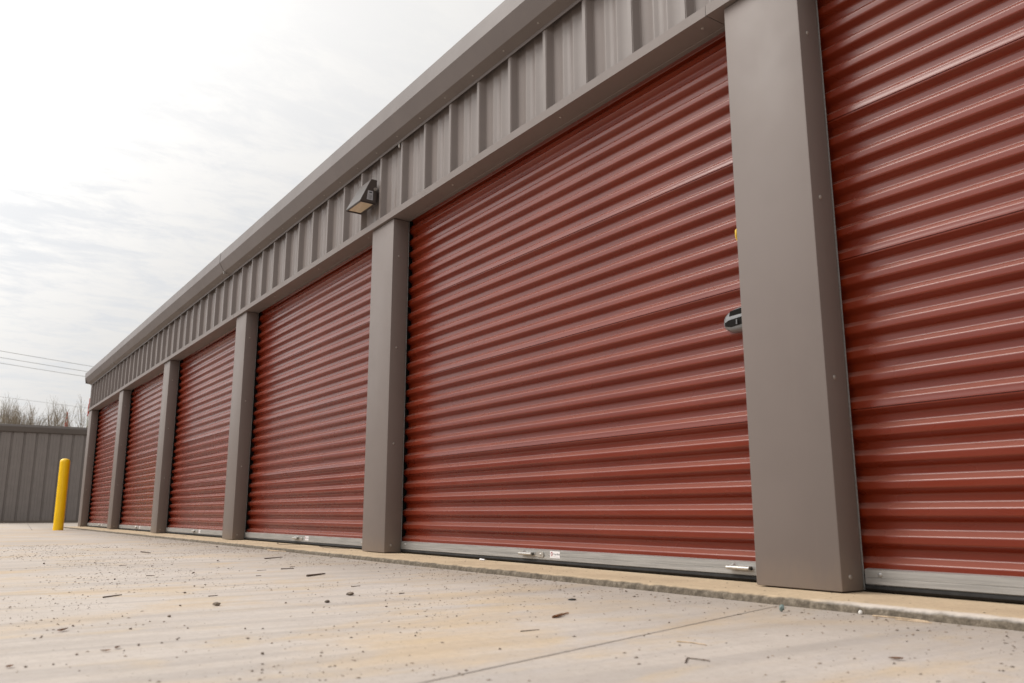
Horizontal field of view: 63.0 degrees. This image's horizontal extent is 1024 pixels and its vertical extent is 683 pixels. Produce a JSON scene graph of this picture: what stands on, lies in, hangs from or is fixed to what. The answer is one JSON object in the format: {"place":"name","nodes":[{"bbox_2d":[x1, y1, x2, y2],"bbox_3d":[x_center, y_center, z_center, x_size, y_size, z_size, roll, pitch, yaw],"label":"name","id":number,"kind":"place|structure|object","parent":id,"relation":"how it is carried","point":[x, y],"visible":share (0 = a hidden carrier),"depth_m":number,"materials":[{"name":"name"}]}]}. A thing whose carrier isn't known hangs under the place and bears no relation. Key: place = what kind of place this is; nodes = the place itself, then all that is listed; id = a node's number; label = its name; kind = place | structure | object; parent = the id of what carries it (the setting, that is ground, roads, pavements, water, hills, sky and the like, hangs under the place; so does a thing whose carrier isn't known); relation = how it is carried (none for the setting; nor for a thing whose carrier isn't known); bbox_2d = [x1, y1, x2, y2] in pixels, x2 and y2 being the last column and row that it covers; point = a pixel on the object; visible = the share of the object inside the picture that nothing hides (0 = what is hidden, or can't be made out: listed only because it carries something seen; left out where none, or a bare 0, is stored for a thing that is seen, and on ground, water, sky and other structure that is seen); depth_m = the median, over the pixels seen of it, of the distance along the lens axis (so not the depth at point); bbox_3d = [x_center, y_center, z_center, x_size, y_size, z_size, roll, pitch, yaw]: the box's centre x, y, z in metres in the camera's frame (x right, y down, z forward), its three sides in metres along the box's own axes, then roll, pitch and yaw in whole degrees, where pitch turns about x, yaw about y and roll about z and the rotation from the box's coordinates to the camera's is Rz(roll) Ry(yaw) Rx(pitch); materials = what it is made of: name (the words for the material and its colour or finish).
{"place":"outdoors","nodes":[
{"label":"outdoors","id":0,"kind":"place"},
{"bbox_2d":[2,363,84,376],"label":"power line","id":1,"kind":"object","parent":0,"point":[41,369],"visible":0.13,"depth_m":54.84,"materials":[{"name":"metal"}]},
{"bbox_2d":[0,357,87,371],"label":"power line","id":2,"kind":"object","parent":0,"point":[44,364],"visible":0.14,"depth_m":55.08,"materials":[{"name":"metal"}]},
{"bbox_2d":[3,351,93,366],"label":"power line","id":3,"kind":"object","parent":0,"point":[49,359],"visible":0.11,"depth_m":55.28,"materials":[{"name":"metal"}]},
{"bbox_2d":[0,0,504,427],"label":"sky","id":4,"kind":"structure","parent":0,"point":[140,140],"materials":[{"name":"white"}]},
{"bbox_2d":[0,523,1023,682],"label":"driveway","id":5,"kind":"structure","parent":0,"point":[476,643],"depth_m":1.87,"materials":[{"name":"concrete"}]},
{"bbox_2d":[0,423,87,522],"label":"storage shed","id":6,"kind":"structure","parent":5,"relation":"on","point":[31,456],"depth_m":23.47,"materials":[{"name":"grey metal"}]},
{"bbox_2d":[53,459,69,529],"bbox_3d":[-7.040,2.386,13.073,0.147,1.103,0.147,8,-14,-34],"label":"bollard","id":7,"kind":"object","parent":5,"relation":"on","point":[61,495],"visible":0.94,"depth_m":13.02,"materials":[{"name":"yellow metal"}]},
{"bbox_2d":[306,573,324,576],"bbox_3d":[-0.822,0.979,3.511,0.008,0.008,0.129,-5,-13,22],"label":"twig","id":8,"kind":"object","parent":5,"relation":"on","point":[315,574],"visible":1,"depth_m":3.50,"materials":[{"name":"brown wood"}]},
{"bbox_2d":[15,523,773,682],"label":"driveway joint","id":9,"kind":"object","parent":5,"relation":"on","point":[545,655],"visible":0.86,"depth_m":1.61,"materials":[{"name":"grey concrete"}]},
{"bbox_2d":[0,533,1023,682],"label":"grit","id":10,"kind":"object","parent":5,"relation":"on","point":[390,598],"visible":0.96,"depth_m":2.62,"materials":[{"name":"grey gravel"}]},
{"bbox_2d":[64,526,1023,631],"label":"slab","id":11,"kind":"structure","parent":5,"relation":"on","point":[999,615],"depth_m":2.73,"materials":[{"name":"concrete"}]},
{"bbox_2d":[685,657,709,662],"bbox_3d":[0.316,0.564,1.478,0.049,0.003,0.046,8,-14,-34],"label":"grass stem","id":12,"kind":"object","parent":5,"relation":"on","point":[695,658],"visible":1,"depth_m":1.49,"materials":[{"name":"beige plant"}]},
{"bbox_2d":[779,604,783,611],"bbox_3d":[0.714,0.706,2.214,0.014,0.019,0.012,-2,-12,11],"label":"glass lump","id":13,"kind":"object","parent":5,"relation":"on","point":[781,607],"visible":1,"depth_m":2.21,"materials":[{"name":"clear glass"}]},
{"bbox_2d":[872,615,928,621],"bbox_3d":[0.959,0.682,2.060,0.017,0.004,0.147,8,-14,-35],"label":"straw stalk","id":14,"kind":"object","parent":5,"relation":"on","point":[898,617],"visible":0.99,"depth_m":2.07,"materials":[{"name":"beige plant"}]},
{"bbox_2d":[895,619,931,622],"bbox_3d":[0.967,0.673,2.015,0.008,0.003,0.090,8,-14,-34],"label":"straw stalk","id":15,"kind":"object","parent":5,"relation":"on","point":[912,620],"visible":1,"depth_m":2.02,"materials":[{"name":"beige plant"}]},
{"bbox_2d":[78,0,1023,603],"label":"storage building","id":16,"kind":"structure","parent":0,"point":[716,288],"depth_m":3.52,"materials":[{"name":"paint"}]},
{"bbox_2d":[87,398,118,527],"bbox_3d":[-6.761,1.910,13.969,0.069,2.342,2.793,8,-14,-34],"label":"roll up door","id":17,"kind":"structure","parent":16,"relation":"in","point":[103,467],"depth_m":14.26,"materials":[{"name":"red paint"}]},
{"bbox_2d":[118,371,163,531],"bbox_3d":[-5.041,1.403,11.504,0.069,2.342,2.793,8,-14,-34],"label":"roll up door","id":18,"kind":"structure","parent":16,"relation":"in","point":[141,458],"depth_m":11.69,"materials":[{"name":"red paint"}]},
{"bbox_2d":[166,327,235,537],"bbox_3d":[-3.322,0.896,9.040,0.069,2.342,2.793,8,-14,-34],"label":"roll up door","id":19,"kind":"structure","parent":16,"relation":"in","point":[197,500],"depth_m":9.10,"materials":[{"name":"red paint"}]},
{"bbox_2d":[244,245,371,548],"bbox_3d":[-1.602,0.390,6.575,0.069,2.342,2.793,8,-14,-34],"label":"roll up door","id":20,"kind":"structure","parent":16,"relation":"in","point":[308,458],"depth_m":6.47,"materials":[{"name":"red paint"}]},
{"bbox_2d":[346,179,376,214],"bbox_3d":[-1.016,-0.983,5.646,0.117,0.175,0.248,8,-14,-34],"label":"wall lamp","id":21,"kind":"object","parent":16,"relation":"attached to","point":[363,200],"visible":1,"depth_m":5.58,"materials":[{"name":"grey metal"}]},
{"bbox_2d":[401,31,756,581],"bbox_3d":[0.118,-0.117,4.110,0.069,2.342,2.793,8,-14,-34],"label":"roll up door","id":22,"kind":"structure","parent":16,"relation":"in","point":[576,393],"depth_m":3.75,"materials":[{"name":"red paint"}]},
{"bbox_2d":[817,0,1023,603],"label":"roll up door","id":23,"kind":"structure","parent":16,"relation":"in","point":[924,99],"depth_m":2.47,"materials":[{"name":"red paint"}]},
{"bbox_2d":[677,641,705,644],"bbox_3d":[0.361,0.604,1.677,0.069,0.003,0.010,-11,-16,43],"label":"grass stem","id":24,"kind":"object","parent":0,"point":[691,642],"visible":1,"depth_m":1.68,"materials":[{"name":"plant"}]},
{"label":"ground","id":25,"kind":"structure","parent":0,"visible":0},
{"bbox_2d":[0,403,23,423],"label":"bare tree","id":26,"kind":"object","parent":25,"relation":"on","point":[11,413],"visible":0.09,"depth_m":53.00,"materials":[{"name":"brown plant"}]},
{"bbox_2d":[0,395,35,423],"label":"bare tree","id":27,"kind":"object","parent":25,"relation":"on","point":[2,415],"visible":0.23,"depth_m":52.00,"materials":[{"name":"brown plant"}]},
{"bbox_2d":[1,401,51,424],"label":"bare tree","id":28,"kind":"object","parent":25,"relation":"on","point":[38,422],"visible":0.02,"depth_m":55.08,"materials":[{"name":"brown plant"}]},
{"bbox_2d":[7,396,85,426],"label":"bare tree","id":29,"kind":"object","parent":25,"relation":"on","point":[57,420],"visible":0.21,"depth_m":53.20,"materials":[{"name":"brown plant"}]},
{"bbox_2d":[31,412,72,425],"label":"bare tree","id":30,"kind":"object","parent":25,"relation":"on","point":[49,422],"visible":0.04,"depth_m":54.97,"materials":[{"name":"brown plant"}]},
{"bbox_2d":[62,395,88,427],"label":"bare tree","id":31,"kind":"object","parent":25,"relation":"on","point":[78,415],"visible":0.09,"depth_m":57.04,"materials":[{"name":"brown plant"}]},
{"bbox_2d":[86,398,89,426],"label":"radio mast","id":32,"kind":"object","parent":25,"relation":"on","point":[88,413],"visible":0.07,"depth_m":71.28,"materials":[{"name":"grey metal"}]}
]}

